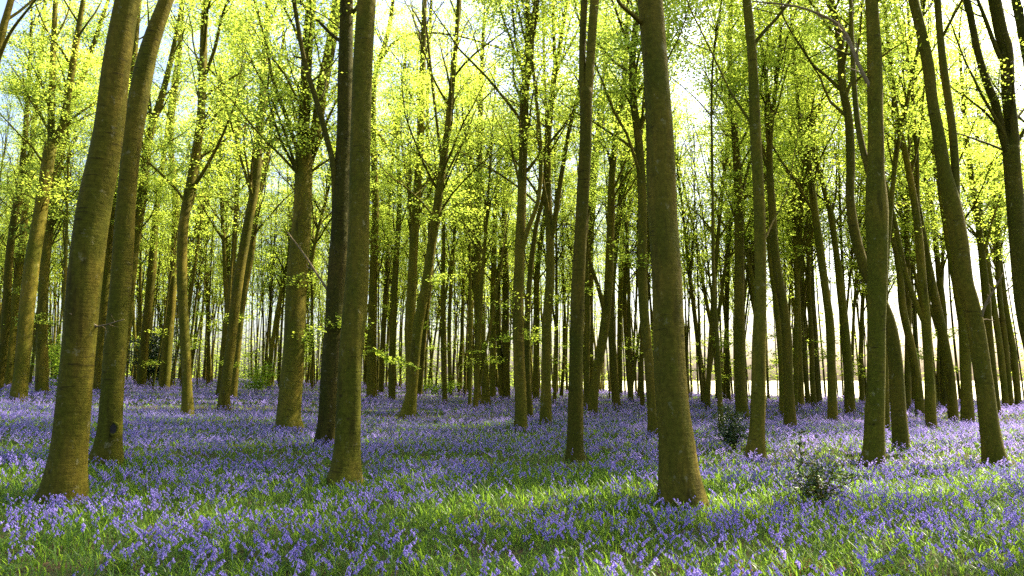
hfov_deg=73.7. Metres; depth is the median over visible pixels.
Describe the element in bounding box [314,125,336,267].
beech tree
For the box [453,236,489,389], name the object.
beech tree
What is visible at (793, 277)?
beech tree
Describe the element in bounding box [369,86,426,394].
beech tree
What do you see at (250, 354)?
beech tree
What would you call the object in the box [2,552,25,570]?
bluebell
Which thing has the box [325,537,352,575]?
bluebell
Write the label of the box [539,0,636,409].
beech tree
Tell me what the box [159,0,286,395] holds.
beech tree
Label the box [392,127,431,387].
beech tree
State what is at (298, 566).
bluebell
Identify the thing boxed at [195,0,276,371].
beech tree
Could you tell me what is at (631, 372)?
beech tree
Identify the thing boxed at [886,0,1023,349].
beech tree
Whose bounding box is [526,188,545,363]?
beech tree
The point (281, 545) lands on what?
bluebell
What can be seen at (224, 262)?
beech tree
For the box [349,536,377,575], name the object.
bluebell
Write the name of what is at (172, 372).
beech tree
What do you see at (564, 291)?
beech tree
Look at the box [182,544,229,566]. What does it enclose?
bluebell
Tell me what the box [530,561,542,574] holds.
bluebell
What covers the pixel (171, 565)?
bluebell
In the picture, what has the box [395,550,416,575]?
bluebell
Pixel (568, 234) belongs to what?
beech tree
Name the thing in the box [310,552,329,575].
bluebell
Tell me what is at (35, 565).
bluebell
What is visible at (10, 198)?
beech tree
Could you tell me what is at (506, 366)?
beech tree
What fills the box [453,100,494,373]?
beech tree
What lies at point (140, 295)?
beech tree
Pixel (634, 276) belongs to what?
beech tree
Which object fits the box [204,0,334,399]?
beech tree
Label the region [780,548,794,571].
bluebell
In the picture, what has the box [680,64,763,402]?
beech tree
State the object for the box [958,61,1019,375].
beech tree
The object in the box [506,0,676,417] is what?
beech tree
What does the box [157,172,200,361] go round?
beech tree
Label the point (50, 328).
beech tree
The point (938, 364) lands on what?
beech tree
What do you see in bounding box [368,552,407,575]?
bluebell
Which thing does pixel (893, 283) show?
beech tree
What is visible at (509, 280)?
beech tree
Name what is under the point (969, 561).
bluebell
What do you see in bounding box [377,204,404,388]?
beech tree
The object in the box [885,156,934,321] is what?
beech tree
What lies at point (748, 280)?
beech tree
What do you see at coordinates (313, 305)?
beech tree
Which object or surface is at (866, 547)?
bluebell
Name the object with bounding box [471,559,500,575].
bluebell
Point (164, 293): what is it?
beech tree
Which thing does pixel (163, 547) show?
bluebell
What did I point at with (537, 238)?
beech tree
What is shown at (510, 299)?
beech tree
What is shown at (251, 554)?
bluebell
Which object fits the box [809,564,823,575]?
bluebell
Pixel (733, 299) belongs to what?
beech tree
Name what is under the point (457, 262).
beech tree
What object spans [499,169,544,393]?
beech tree
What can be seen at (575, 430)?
beech tree
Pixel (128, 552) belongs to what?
bluebell
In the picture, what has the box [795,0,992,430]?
beech tree
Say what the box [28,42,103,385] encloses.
beech tree
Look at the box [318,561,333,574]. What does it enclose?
bluebell
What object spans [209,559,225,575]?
bluebell
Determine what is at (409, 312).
beech tree
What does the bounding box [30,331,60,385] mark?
leafy shrub
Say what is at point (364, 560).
bluebell
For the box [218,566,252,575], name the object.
bluebell
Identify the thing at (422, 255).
beech tree
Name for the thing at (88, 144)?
beech tree
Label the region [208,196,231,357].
beech tree
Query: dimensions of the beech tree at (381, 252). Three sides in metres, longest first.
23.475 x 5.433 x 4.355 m
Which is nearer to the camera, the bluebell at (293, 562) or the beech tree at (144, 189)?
the bluebell at (293, 562)
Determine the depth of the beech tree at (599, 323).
79.41 m
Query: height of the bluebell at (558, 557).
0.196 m
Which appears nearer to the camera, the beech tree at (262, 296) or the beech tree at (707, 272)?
the beech tree at (707, 272)
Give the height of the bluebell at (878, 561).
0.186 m
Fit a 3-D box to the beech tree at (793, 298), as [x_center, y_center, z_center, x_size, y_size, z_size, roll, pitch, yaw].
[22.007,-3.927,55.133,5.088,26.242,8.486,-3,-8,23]
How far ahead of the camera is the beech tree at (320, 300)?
84.42 m
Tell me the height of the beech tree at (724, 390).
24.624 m
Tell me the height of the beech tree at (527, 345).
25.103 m
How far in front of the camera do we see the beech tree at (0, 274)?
72.67 m
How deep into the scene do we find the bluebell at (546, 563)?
5.15 m
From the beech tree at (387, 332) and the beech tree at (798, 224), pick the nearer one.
the beech tree at (798, 224)
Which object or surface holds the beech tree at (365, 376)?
on the ground
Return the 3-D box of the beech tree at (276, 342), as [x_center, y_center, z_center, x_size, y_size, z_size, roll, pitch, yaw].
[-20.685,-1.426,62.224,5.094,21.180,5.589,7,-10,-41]
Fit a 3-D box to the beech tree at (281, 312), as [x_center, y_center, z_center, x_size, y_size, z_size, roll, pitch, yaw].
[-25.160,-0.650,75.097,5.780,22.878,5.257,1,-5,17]
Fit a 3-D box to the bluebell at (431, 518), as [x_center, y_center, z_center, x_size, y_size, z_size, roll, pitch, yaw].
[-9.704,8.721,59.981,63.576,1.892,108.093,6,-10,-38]
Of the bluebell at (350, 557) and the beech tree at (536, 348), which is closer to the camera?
the bluebell at (350, 557)
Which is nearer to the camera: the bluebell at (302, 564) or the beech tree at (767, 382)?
the bluebell at (302, 564)
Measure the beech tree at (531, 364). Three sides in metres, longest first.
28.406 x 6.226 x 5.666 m
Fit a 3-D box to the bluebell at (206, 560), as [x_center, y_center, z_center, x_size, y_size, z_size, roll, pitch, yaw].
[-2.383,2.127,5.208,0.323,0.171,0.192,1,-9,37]
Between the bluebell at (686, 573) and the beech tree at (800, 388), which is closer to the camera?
the bluebell at (686, 573)
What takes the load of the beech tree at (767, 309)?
on the ground
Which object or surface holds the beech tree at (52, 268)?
on the ground
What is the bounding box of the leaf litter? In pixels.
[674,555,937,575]
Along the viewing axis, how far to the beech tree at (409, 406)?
25.78 m
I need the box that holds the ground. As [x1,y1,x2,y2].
[0,379,1023,575]
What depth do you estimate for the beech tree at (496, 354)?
75.21 m
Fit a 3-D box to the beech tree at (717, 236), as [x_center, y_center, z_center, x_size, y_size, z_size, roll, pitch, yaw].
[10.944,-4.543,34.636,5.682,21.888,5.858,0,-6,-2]
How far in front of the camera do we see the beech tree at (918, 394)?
29.36 m
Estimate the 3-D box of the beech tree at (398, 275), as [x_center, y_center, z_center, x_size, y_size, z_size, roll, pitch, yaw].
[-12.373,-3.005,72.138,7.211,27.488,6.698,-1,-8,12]
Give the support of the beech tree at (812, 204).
on the ground
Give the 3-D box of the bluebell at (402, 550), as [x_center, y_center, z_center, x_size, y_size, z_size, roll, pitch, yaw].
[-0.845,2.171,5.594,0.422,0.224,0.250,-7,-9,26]
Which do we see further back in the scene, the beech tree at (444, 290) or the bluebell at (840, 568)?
the beech tree at (444, 290)
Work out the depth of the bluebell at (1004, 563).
5.47 m
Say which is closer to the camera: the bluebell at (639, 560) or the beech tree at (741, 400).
the bluebell at (639, 560)
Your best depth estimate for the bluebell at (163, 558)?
5.29 m
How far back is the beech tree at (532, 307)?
66.73 m
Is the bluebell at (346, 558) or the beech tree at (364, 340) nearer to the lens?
the bluebell at (346, 558)
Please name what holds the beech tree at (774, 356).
on the ground
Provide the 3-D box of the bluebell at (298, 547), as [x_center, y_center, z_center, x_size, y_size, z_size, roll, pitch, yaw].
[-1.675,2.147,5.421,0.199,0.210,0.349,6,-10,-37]
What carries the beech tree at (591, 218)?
on the ground
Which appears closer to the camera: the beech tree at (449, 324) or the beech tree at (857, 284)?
the beech tree at (857, 284)
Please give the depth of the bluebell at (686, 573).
4.88 m
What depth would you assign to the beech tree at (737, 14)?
20.11 m
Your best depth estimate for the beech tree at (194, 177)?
23.85 m
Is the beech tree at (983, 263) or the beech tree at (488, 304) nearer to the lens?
the beech tree at (983, 263)
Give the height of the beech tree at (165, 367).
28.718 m
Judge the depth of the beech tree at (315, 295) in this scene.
69.36 m
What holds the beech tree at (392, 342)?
on the ground
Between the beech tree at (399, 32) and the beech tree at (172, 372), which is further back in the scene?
the beech tree at (172, 372)
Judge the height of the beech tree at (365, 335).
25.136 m
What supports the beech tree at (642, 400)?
on the ground
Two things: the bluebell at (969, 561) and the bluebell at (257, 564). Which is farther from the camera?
the bluebell at (969, 561)
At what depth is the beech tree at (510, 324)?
79.59 m
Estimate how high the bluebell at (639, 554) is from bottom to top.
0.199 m
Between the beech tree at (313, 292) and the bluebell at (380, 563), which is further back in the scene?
the beech tree at (313, 292)
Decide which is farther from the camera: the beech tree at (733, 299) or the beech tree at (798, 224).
the beech tree at (733, 299)
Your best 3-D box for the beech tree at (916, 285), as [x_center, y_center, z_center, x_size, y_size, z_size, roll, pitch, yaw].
[20.193,-3.992,35.239,5.077,20.865,5.506,-2,-8,3]
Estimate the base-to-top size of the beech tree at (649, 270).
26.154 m
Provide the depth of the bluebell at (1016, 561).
5.51 m
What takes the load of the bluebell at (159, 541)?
on the ground
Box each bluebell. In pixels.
[0,381,1023,575]
[0,545,33,575]
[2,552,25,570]
[20,544,62,566]
[66,559,114,575]
[108,542,139,569]
[109,541,140,570]
[111,543,133,571]
[116,548,143,570]
[120,557,145,575]
[135,543,184,565]
[142,531,188,570]
[144,543,169,561]
[145,556,177,575]
[148,553,166,575]
[149,537,184,573]
[154,548,179,574]
[172,542,222,575]
[177,540,207,567]
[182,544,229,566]
[196,552,214,572]
[196,555,216,575]
[205,548,222,569]
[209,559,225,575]
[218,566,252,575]
[223,535,247,573]
[232,543,271,575]
[239,549,266,575]
[255,541,275,559]
[261,550,268,575]
[268,558,289,575]
[270,535,293,566]
[274,543,306,567]
[282,546,308,568]
[285,543,305,569]
[285,554,297,575]
[292,557,316,575]
[294,560,302,575]
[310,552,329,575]
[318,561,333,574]
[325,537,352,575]
[330,550,358,568]
[332,548,360,571]
[332,563,365,575]
[345,545,375,575]
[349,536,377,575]
[352,560,389,575]
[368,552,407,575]
[372,530,400,569]
[383,541,423,566]
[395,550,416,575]
[398,551,425,575]
[403,554,430,573]
[407,549,429,571]
[459,544,479,575]
[470,538,502,573]
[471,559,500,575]
[475,539,503,575]
[477,568,504,575]
[494,551,503,574]
[502,548,536,575]
[504,558,529,575]
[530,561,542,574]
[536,548,564,571]
[542,554,548,575]
[547,548,566,569]
[549,555,571,575]
[566,543,594,574]
[575,557,581,575]
[580,554,622,575]
[584,562,622,575]
[627,550,652,574]
[627,555,651,574]
[646,557,657,574]
[655,558,666,573]
[661,534,704,574]
[664,553,710,574]
[679,561,688,575]
[688,566,727,575]
[702,551,740,575]
[708,548,739,573]
[708,562,727,575]
[718,560,742,575]
[729,550,757,566]
[733,549,763,575]
[751,562,774,575]
[773,566,782,575]
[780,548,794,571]
[795,559,810,575]
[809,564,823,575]
[817,567,845,575]
[846,544,870,575]
[849,558,882,569]
[853,550,892,573]
[856,555,874,575]
[862,559,872,575]
[909,554,944,575]
[914,548,929,575]
[931,557,977,570]
[940,548,978,574]
[975,546,1004,575]
[977,563,990,575]
[986,558,1012,573]
[991,558,1012,575]
[1001,548,1023,574]
[1003,554,1023,571]
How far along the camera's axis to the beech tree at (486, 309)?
70.87 m
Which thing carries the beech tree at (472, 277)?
on the ground
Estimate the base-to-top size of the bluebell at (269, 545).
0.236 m
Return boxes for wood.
[0,94,1023,405]
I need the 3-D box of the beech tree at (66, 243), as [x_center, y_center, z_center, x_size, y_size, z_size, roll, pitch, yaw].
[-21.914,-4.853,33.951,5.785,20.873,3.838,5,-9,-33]
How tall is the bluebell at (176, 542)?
0.309 m
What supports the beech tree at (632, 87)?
on the ground
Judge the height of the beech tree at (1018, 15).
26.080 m
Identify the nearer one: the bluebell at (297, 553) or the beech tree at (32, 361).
the bluebell at (297, 553)
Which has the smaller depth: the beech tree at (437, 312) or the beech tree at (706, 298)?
the beech tree at (706, 298)
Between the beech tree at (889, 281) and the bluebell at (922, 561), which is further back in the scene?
the beech tree at (889, 281)
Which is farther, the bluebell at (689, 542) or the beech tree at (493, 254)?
the beech tree at (493, 254)
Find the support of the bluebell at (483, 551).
on the ground
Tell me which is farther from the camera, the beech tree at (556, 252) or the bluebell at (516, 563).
the beech tree at (556, 252)
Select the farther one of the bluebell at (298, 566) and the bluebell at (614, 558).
the bluebell at (614, 558)
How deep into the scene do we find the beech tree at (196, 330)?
73.24 m
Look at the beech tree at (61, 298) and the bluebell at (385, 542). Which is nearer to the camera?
the bluebell at (385, 542)
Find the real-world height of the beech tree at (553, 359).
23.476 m
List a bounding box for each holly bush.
[709,404,749,449]
[780,450,875,505]
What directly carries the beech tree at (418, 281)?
on the ground
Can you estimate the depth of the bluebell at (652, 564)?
5.08 m
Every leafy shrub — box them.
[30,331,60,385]
[238,362,280,394]
[423,374,465,396]
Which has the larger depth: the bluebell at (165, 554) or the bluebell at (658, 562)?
the bluebell at (658, 562)
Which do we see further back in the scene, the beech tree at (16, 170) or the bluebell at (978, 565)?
the beech tree at (16, 170)
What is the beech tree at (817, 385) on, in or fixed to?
on the ground
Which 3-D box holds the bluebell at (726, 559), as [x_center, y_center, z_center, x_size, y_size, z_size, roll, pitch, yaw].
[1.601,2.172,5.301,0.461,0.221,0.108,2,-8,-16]
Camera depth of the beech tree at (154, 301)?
69.77 m
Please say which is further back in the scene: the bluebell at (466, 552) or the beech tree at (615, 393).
the beech tree at (615, 393)
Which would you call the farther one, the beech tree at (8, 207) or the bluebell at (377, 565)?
the beech tree at (8, 207)
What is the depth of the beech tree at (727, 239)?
37.79 m
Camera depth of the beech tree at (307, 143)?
20.20 m
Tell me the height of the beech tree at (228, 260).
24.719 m
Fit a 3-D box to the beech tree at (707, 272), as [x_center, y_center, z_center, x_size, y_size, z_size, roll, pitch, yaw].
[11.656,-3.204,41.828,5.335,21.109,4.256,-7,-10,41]
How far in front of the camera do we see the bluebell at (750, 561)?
5.22 m
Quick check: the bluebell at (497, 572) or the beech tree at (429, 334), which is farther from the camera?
the beech tree at (429, 334)
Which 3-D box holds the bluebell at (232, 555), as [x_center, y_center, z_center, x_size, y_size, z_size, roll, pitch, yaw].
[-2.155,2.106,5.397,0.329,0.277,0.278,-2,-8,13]
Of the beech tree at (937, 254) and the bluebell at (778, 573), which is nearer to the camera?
the bluebell at (778, 573)
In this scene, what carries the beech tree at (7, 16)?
on the ground
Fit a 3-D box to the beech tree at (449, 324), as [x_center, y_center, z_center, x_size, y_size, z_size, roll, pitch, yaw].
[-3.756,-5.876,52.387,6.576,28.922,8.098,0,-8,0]
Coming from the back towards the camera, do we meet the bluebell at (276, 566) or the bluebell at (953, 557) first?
the bluebell at (953, 557)
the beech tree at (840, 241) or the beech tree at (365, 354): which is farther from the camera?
the beech tree at (365, 354)
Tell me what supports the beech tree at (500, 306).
on the ground
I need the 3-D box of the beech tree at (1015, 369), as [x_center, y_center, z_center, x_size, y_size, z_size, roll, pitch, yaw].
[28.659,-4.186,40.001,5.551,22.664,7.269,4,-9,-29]
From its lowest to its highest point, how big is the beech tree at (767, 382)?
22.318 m
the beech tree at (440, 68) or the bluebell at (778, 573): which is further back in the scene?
the beech tree at (440, 68)
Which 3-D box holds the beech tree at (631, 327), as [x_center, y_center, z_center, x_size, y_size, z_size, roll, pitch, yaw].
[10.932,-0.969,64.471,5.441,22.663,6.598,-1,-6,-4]
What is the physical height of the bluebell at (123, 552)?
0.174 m
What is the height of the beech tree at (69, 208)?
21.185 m
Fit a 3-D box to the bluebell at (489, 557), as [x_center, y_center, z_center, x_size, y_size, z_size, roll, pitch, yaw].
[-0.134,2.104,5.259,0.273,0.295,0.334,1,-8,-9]
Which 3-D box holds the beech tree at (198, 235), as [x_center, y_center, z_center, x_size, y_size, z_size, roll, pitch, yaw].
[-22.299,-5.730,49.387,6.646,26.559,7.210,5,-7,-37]
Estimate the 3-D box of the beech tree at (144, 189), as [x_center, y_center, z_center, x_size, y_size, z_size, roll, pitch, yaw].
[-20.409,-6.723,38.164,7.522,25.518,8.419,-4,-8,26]
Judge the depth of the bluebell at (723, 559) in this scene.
5.36 m
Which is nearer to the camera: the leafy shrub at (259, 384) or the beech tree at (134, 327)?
the leafy shrub at (259, 384)
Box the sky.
[0,0,1023,380]
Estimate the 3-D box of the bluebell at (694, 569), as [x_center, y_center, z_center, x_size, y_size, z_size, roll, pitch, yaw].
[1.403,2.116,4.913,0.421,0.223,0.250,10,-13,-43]
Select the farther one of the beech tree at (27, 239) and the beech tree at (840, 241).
the beech tree at (27, 239)
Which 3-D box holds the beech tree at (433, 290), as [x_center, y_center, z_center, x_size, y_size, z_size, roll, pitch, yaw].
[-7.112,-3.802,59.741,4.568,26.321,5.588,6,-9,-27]
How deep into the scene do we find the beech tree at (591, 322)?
49.17 m
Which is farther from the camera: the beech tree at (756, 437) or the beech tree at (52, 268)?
the beech tree at (52, 268)
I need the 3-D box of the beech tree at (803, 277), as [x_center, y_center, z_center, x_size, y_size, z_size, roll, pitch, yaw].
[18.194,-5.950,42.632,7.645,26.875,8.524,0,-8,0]
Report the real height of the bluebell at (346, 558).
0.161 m
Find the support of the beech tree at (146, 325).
on the ground
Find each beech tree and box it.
[0,0,71,62]
[0,0,94,390]
[0,0,96,387]
[0,0,118,346]
[0,0,148,395]
[0,0,166,402]
[0,76,25,286]
[0,81,40,264]
[0,110,58,332]
[0,112,44,321]
[0,113,75,289]
[0,123,56,285]
[0,135,19,293]
[0,141,58,245]
[0,149,5,313]
[0,196,12,296]
[1,153,61,372]
[2,132,54,337]
[5,99,75,249]
[18,66,95,359]
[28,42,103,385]
[31,0,320,417]
[32,0,139,507]
[38,0,190,392]
[48,190,63,374]
[48,206,75,367]
[48,234,70,376]
[49,115,91,350]
[49,214,71,382]
[53,71,97,258]
[60,0,226,371]
[68,21,147,349]
[88,0,173,467]
[97,79,170,382]
[126,169,153,379]
[130,183,170,377]
[130,202,157,377]
[132,5,208,387]
[134,139,180,377]
[135,76,210,389]
[135,219,161,353]
[136,0,218,390]
[136,86,183,264]
[142,89,230,348]
[142,198,180,376]
[142,220,167,330]
[144,190,176,349]
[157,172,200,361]
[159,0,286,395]
[160,37,247,387]
[161,61,241,387]
[162,143,240,372]
[162,200,221,358]
[163,0,404,432]
[168,0,337,410]
[172,0,287,345]
[177,191,211,382]
[190,175,222,375]
[190,182,222,385]
[194,82,265,351]
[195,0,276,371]
[197,209,237,378]
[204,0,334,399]
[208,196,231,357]
[210,220,237,363]
[214,180,257,338]
[219,123,280,352]
[221,155,276,273]
[237,193,270,380]
[238,0,412,446]
[242,68,330,389]
[243,187,276,378]
[247,169,277,378]
[249,125,293,387]
[252,144,286,350]
[254,180,280,364]
[257,172,313,385]
[264,101,325,362]
[270,165,315,315]
[272,181,288,345]
[273,119,325,365]
[273,189,289,380]
[280,31,393,347]
[281,107,331,390]
[284,171,324,383]
[289,31,395,262]
[303,205,328,380]
[304,195,327,376]
[307,198,326,383]
[310,126,333,353]
[313,207,329,340]
[313,240,325,350]
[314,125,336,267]
[314,152,331,314]
[314,163,331,337]
[317,0,384,229]
[322,118,408,355]
[325,0,420,487]
[329,85,390,362]
[333,0,546,399]
[353,0,547,420]
[363,267,383,373]
[364,169,395,385]
[369,4,448,402]
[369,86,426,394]
[369,135,392,301]
[369,142,408,359]
[370,0,504,412]
[371,0,445,354]
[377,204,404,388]
[377,212,407,319]
[377,265,406,384]
[382,135,404,352]
[390,120,441,343]
[390,189,423,374]
[392,0,470,396]
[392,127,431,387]
[396,6,502,403]
[398,194,420,383]
[400,132,440,367]
[400,138,441,394]
[401,226,432,305]
[409,0,611,431]
[415,0,612,419]
[416,98,455,367]
[416,199,439,386]
[419,51,486,380]
[422,23,484,396]
[424,128,488,360]
[425,49,557,400]
[427,177,456,384]
[429,27,513,403]
[429,229,459,383]
[430,28,505,408]
[432,0,517,406]
[434,105,491,395]
[434,107,498,395]
[436,37,551,410]
[440,248,465,371]
[450,80,537,399]
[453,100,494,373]
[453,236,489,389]
[458,94,534,399]
[474,255,489,332]
[479,0,632,424]
[481,203,511,367]
[485,208,501,390]
[487,217,515,360]
[488,223,513,368]
[497,119,545,383]
[497,161,535,374]
[499,90,578,400]
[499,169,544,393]
[501,210,515,368]
[501,262,540,369]
[502,73,605,404]
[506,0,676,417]
[508,0,755,437]
[510,165,545,311]
[512,204,554,368]
[524,193,564,387]
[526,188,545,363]
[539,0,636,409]
[539,196,568,384]
[541,175,597,392]
[542,139,595,378]
[544,0,632,368]
[553,76,594,397]
[557,151,576,342]
[559,20,620,385]
[559,197,601,393]
[565,0,598,462]
[574,0,684,409]
[584,181,605,324]
[587,0,708,512]
[592,61,640,401]
[593,157,635,395]
[593,186,623,377]
[593,212,603,342]
[593,215,616,389]
[597,0,706,408]
[597,67,679,403]
[599,32,679,335]
[600,0,819,434]
[600,3,709,332]
[601,66,688,369]
[604,190,637,395]
[610,86,694,402]
[616,112,692,359]
[616,158,650,398]
[630,102,673,372]
[643,106,685,274]
[650,125,699,295]
[665,17,719,397]
[666,0,808,461]
[668,1,834,421]
[669,74,747,391]
[670,86,733,388]
[674,0,819,417]
[675,4,769,410]
[678,195,696,396]
[679,0,859,430]
[679,65,763,406]
[679,178,709,390]
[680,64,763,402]
[689,0,812,407]
[689,73,739,401]
[691,21,792,358]
[701,140,733,396]
[710,184,752,375]
[710,191,751,370]
[715,0,897,415]
[717,0,898,423]
[722,54,776,361]
[724,125,780,401]
[725,0,945,450]
[731,182,787,375]
[743,2,842,407]
[745,0,851,408]
[747,3,863,410]
[750,0,933,468]
[757,23,845,405]
[763,83,833,359]
[766,7,844,402]
[766,83,844,379]
[766,143,793,381]
[766,174,834,363]
[766,212,819,360]
[766,246,787,365]
[767,98,794,314]
[770,0,995,430]
[770,71,846,403]
[774,92,862,403]
[782,195,828,368]
[785,0,960,415]
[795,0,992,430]
[801,44,896,362]
[815,0,911,377]
[816,2,958,411]
[821,42,892,375]
[828,64,894,403]
[828,94,866,334]
[831,0,1023,422]
[832,38,949,350]
[841,96,898,302]
[842,175,896,402]
[843,0,1023,424]
[847,35,950,410]
[860,3,994,408]
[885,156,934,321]
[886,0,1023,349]
[889,95,939,403]
[895,12,956,352]
[899,0,1023,414]
[900,1,993,372]
[903,7,992,403]
[908,0,1010,466]
[933,8,1023,407]
[935,0,1023,406]
[954,29,1023,407]
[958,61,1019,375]
[958,84,1017,371]
[964,0,1023,193]
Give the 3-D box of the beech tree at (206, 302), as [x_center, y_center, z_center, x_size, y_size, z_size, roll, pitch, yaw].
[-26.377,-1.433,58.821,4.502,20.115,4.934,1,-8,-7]
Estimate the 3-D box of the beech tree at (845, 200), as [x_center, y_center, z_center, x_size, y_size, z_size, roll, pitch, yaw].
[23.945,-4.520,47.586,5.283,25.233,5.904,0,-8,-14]
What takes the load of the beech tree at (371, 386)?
on the ground
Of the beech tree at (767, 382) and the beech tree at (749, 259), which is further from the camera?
the beech tree at (767, 382)
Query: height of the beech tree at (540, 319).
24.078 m
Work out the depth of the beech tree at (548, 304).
23.22 m
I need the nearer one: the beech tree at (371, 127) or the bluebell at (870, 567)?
the bluebell at (870, 567)
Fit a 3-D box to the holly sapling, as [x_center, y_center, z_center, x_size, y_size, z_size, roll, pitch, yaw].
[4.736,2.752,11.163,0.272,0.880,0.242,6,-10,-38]
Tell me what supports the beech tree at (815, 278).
on the ground
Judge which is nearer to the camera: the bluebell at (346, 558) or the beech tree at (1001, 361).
the bluebell at (346, 558)
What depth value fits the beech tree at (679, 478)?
8.42 m
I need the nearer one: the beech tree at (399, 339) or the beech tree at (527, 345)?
the beech tree at (527, 345)
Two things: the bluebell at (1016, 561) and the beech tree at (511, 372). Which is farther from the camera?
the beech tree at (511, 372)
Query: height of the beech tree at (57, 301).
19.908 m
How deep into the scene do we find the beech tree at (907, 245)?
32.70 m
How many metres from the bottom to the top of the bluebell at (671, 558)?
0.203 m
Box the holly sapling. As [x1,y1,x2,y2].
[793,429,808,469]
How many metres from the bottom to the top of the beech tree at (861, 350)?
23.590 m
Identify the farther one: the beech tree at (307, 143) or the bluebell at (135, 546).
the beech tree at (307, 143)
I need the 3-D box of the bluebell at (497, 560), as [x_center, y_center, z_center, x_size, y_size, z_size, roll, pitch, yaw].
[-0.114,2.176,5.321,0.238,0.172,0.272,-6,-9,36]
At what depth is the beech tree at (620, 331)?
59.44 m
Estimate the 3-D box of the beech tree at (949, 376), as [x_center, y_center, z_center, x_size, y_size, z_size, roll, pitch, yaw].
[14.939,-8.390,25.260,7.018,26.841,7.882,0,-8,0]
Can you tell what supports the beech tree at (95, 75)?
on the ground
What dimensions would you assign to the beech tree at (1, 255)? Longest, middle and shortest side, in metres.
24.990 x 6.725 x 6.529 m
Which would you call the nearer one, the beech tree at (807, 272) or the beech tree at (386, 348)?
the beech tree at (807, 272)
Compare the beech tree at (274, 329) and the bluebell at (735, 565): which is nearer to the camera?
the bluebell at (735, 565)
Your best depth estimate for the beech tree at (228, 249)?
77.97 m
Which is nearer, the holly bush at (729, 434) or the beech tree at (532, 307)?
the holly bush at (729, 434)
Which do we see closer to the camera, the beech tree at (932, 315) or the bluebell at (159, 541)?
the bluebell at (159, 541)
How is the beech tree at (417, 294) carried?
on the ground
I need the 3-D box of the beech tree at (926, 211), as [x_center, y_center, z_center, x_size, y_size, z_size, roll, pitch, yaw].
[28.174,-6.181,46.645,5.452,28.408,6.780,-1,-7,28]
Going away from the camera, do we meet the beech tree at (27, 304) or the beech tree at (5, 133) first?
the beech tree at (27, 304)
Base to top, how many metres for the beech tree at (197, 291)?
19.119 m
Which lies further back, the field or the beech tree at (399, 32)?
the field
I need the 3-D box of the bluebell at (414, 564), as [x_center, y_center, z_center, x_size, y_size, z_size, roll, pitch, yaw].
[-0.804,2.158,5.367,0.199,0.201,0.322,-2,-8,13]
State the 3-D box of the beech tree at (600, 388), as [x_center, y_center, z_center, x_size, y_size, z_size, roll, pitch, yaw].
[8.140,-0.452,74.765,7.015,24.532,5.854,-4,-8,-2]
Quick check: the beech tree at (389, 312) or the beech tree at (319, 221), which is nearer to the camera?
the beech tree at (319, 221)
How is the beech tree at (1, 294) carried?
on the ground
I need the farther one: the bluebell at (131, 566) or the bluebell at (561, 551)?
the bluebell at (561, 551)
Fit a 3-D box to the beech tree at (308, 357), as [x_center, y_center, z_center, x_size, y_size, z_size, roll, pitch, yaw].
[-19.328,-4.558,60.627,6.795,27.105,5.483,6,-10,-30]
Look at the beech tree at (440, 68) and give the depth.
56.79 m
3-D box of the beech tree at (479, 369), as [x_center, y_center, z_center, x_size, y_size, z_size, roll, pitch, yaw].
[-0.732,-2.913,32.611,4.992,17.932,5.721,5,-9,-31]
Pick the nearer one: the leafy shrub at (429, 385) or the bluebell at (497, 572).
the bluebell at (497, 572)
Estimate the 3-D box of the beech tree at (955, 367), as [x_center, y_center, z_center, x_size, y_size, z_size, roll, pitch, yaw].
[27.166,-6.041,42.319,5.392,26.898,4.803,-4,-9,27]
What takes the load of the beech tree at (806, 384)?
on the ground
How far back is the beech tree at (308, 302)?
72.30 m
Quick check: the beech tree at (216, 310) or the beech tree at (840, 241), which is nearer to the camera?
the beech tree at (840, 241)
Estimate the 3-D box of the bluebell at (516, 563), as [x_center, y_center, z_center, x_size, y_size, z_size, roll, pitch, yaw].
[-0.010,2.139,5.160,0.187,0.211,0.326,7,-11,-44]
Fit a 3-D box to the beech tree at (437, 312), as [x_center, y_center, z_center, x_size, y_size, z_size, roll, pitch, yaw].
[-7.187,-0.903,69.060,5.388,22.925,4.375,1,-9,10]
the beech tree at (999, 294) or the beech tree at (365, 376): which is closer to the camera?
the beech tree at (999, 294)
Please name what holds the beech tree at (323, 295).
on the ground
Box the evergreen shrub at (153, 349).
[126,326,180,388]
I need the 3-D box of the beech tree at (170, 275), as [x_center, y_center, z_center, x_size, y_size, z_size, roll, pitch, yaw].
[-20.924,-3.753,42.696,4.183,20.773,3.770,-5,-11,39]
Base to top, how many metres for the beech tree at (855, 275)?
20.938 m
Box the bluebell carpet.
[0,376,1023,569]
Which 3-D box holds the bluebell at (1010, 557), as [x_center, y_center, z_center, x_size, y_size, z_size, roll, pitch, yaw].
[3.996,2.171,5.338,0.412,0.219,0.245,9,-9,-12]
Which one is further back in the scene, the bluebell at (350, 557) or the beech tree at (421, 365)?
the beech tree at (421, 365)
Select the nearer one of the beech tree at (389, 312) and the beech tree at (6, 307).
the beech tree at (6, 307)
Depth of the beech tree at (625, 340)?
46.54 m
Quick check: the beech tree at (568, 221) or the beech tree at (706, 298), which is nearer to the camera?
the beech tree at (706, 298)
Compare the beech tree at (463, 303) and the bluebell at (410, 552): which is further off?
the beech tree at (463, 303)
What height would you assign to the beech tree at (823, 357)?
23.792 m
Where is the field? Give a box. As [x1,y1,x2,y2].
[540,381,1023,399]
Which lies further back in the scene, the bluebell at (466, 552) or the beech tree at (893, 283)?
the beech tree at (893, 283)
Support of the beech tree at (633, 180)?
on the ground
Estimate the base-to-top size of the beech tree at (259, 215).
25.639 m
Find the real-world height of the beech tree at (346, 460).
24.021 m
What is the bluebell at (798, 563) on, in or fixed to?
on the ground
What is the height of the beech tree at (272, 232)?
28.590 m

